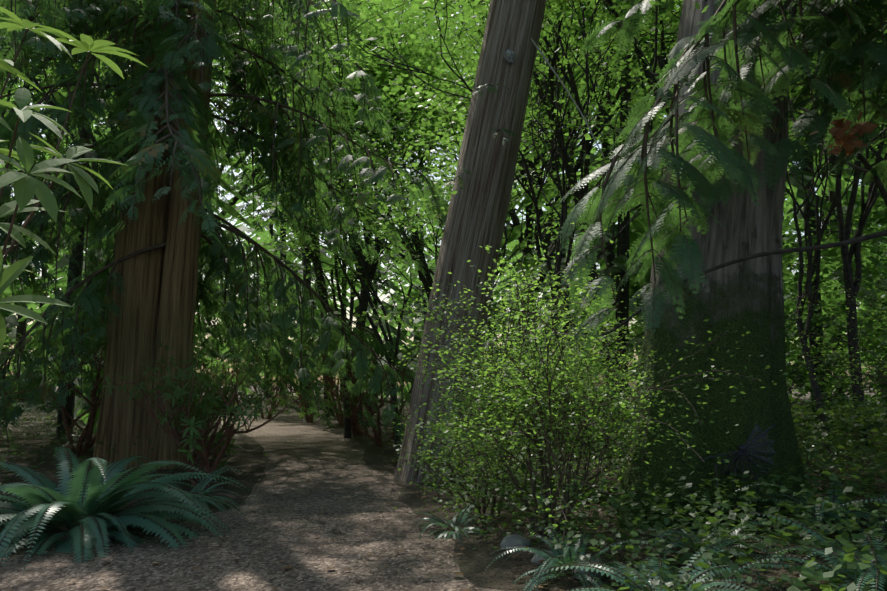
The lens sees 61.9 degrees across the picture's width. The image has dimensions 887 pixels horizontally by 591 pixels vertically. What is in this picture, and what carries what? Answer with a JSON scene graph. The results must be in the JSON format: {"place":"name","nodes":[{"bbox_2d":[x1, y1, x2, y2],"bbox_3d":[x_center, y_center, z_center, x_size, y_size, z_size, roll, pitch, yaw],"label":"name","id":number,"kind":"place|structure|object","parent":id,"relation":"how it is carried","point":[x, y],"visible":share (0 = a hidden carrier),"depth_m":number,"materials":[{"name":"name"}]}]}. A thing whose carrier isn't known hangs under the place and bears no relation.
{"place":"outdoors","nodes":[
{"label":"outdoors","id":0,"kind":"place"},
{"bbox_2d":[0,415,504,590],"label":"path","id":1,"kind":"structure","parent":0,"point":[309,557],"depth_m":6.26,"materials":[{"name":"brown soil"}]},
{"bbox_2d":[0,0,882,384],"label":"sky","id":2,"kind":"structure","parent":0,"point":[229,196],"materials":[{"name":"white"}]},
{"bbox_2d":[0,385,886,590],"bbox_3d":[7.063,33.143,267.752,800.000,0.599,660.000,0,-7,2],"label":"ground","id":3,"kind":"structure","parent":0,"point":[473,564],"depth_m":8.65,"materials":[{"name":"brown soil"}]},
{"bbox_2d":[91,0,183,468],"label":"tree trunk","id":4,"kind":"object","parent":3,"relation":"on","point":[131,344],"visible":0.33,"depth_m":12.29,"materials":[{"name":"brown plant"}]},
{"bbox_2d":[147,0,216,468],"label":"tree trunk","id":5,"kind":"object","parent":3,"relation":"on","point":[176,318],"visible":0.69,"depth_m":12.33,"materials":[{"name":"brown plant"}]},
{"bbox_2d":[0,7,565,487],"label":"rhododendron","id":6,"kind":"object","parent":3,"relation":"on","point":[26,187],"depth_m":9.85,"materials":[{"name":"green plant"}]},
{"bbox_2d":[0,29,89,261],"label":"plant stems","id":7,"kind":"object","parent":6,"relation":"on","point":[5,252],"visible":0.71,"depth_m":2.52,"materials":[{"name":"green plant"}]},
{"bbox_2d":[0,0,847,466],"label":"cedar","id":8,"kind":"object","parent":3,"relation":"on","point":[280,326],"depth_m":12.37,"materials":[{"name":"green plant"}]},
{"bbox_2d":[531,38,604,158],"bbox_3d":[1.777,-2.839,10.439,0.177,2.377,1.702,3,-8,-26],"label":"branch","id":9,"kind":"object","parent":8,"relation":"attached to","point":[544,57],"visible":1,"depth_m":10.61,"materials":[{"name":"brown wood"}]},
{"bbox_2d":[0,0,886,456],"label":"broadleaf","id":10,"kind":"object","parent":3,"relation":"on","point":[426,126],"depth_m":16.36,"materials":[{"name":"green plant"}]},
{"bbox_2d":[0,1,886,437],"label":"trees","id":11,"kind":"object","parent":3,"relation":"on","point":[638,225],"depth_m":25.51,"materials":[{"name":"green plant"}]},
{"bbox_2d":[0,387,886,590],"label":"ground cover leaves","id":12,"kind":"object","parent":3,"relation":"on","point":[850,488],"visible":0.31,"depth_m":5.80,"materials":[{"name":"green plant"}]},
{"bbox_2d":[0,423,886,590],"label":"sword ferns","id":13,"kind":"object","parent":3,"relation":"on","point":[68,491],"visible":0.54,"depth_m":6.27,"materials":[{"name":"green plant"}]},
{"bbox_2d":[7,426,883,590],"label":"fallen leaf litter","id":14,"kind":"object","parent":3,"relation":"on","point":[289,567],"visible":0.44,"depth_m":5.96,"materials":[{"name":"brown plant"}]},
{"bbox_2d":[394,0,545,482],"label":"tree trunk","id":15,"kind":"object","parent":3,"relation":"on","point":[477,212],"visible":0.71,"depth_m":11.16,"materials":[{"name":"brown wood"}]},
{"bbox_2d":[504,48,514,62],"bbox_3d":[0.991,-3.616,11.103,0.170,0.271,0.176,0,-7,2],"label":"knot","id":16,"kind":"object","parent":15,"relation":"attached to","point":[509,55],"visible":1,"depth_m":11.04,"materials":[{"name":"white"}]},
{"bbox_2d":[500,534,530,549],"bbox_3d":[0.602,2.060,6.173,0.311,0.120,0.222,6,-9,-42],"label":"rock","id":17,"kind":"object","parent":3,"relation":"on","point":[511,540],"visible":0.75,"depth_m":6.10,"materials":[{"name":"grey stone"}]},
{"bbox_2d":[531,551,562,563],"bbox_3d":[0.782,1.989,5.617,0.203,0.103,0.229,5,-8,-34],"label":"rock","id":18,"kind":"object","parent":3,"relation":"on","point":[535,558],"visible":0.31,"depth_m":5.57,"materials":[{"name":"grey stone"}]},
{"bbox_2d":[572,556,606,579],"bbox_3d":[1.038,1.914,5.230,0.260,0.132,0.355,-2,-7,17],"label":"rock","id":19,"kind":"object","parent":3,"relation":"on","point":[598,574],"visible":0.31,"depth_m":5.09,"materials":[{"name":"grey stone"}]},
{"bbox_2d":[365,223,886,556],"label":"huckleberry","id":20,"kind":"object","parent":3,"relation":"on","point":[532,364],"depth_m":6.36,"materials":[{"name":"green plant"}]},
{"bbox_2d":[554,230,886,336],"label":"branch","id":21,"kind":"object","parent":20,"relation":"attached to","point":[834,244],"visible":0.69,"depth_m":6.15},
{"bbox_2d":[483,170,886,422],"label":"understory leaves","id":22,"kind":"object","parent":3,"relation":"on","point":[832,254],"visible":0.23,"depth_m":15.06,"materials":[{"name":"green plant"}]},
{"bbox_2d":[613,0,808,528],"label":"trunk","id":23,"kind":"object","parent":3,"relation":"on","point":[748,295],"visible":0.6,"depth_m":6.71,"materials":[{"name":"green plant"}]},
{"bbox_2d":[701,423,776,523],"bbox_3d":[2.507,1.548,6.242,0.611,0.943,0.104,-2,-7,17],"label":"spider web sculpture","id":24,"kind":"object","parent":3,"relation":"on","point":[742,448],"visible":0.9,"depth_m":6.23,"materials":[{"name":"metal"}]},
{"bbox_2d":[556,0,886,361],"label":"cedar","id":25,"kind":"object","parent":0,"point":[704,140],"depth_m":5.94,"materials":[{"name":"green plant"}]},
{"bbox_2d":[809,111,878,155],"bbox_3d":[2.827,-1.119,5.185,0.357,0.314,0.383,5,-8,-35],"label":"dead leaf clump","id":26,"kind":"object","parent":25,"relation":"on","point":[839,130],"visible":1,"depth_m":5.15,"materials":[{"name":"brown plant"}]}
]}

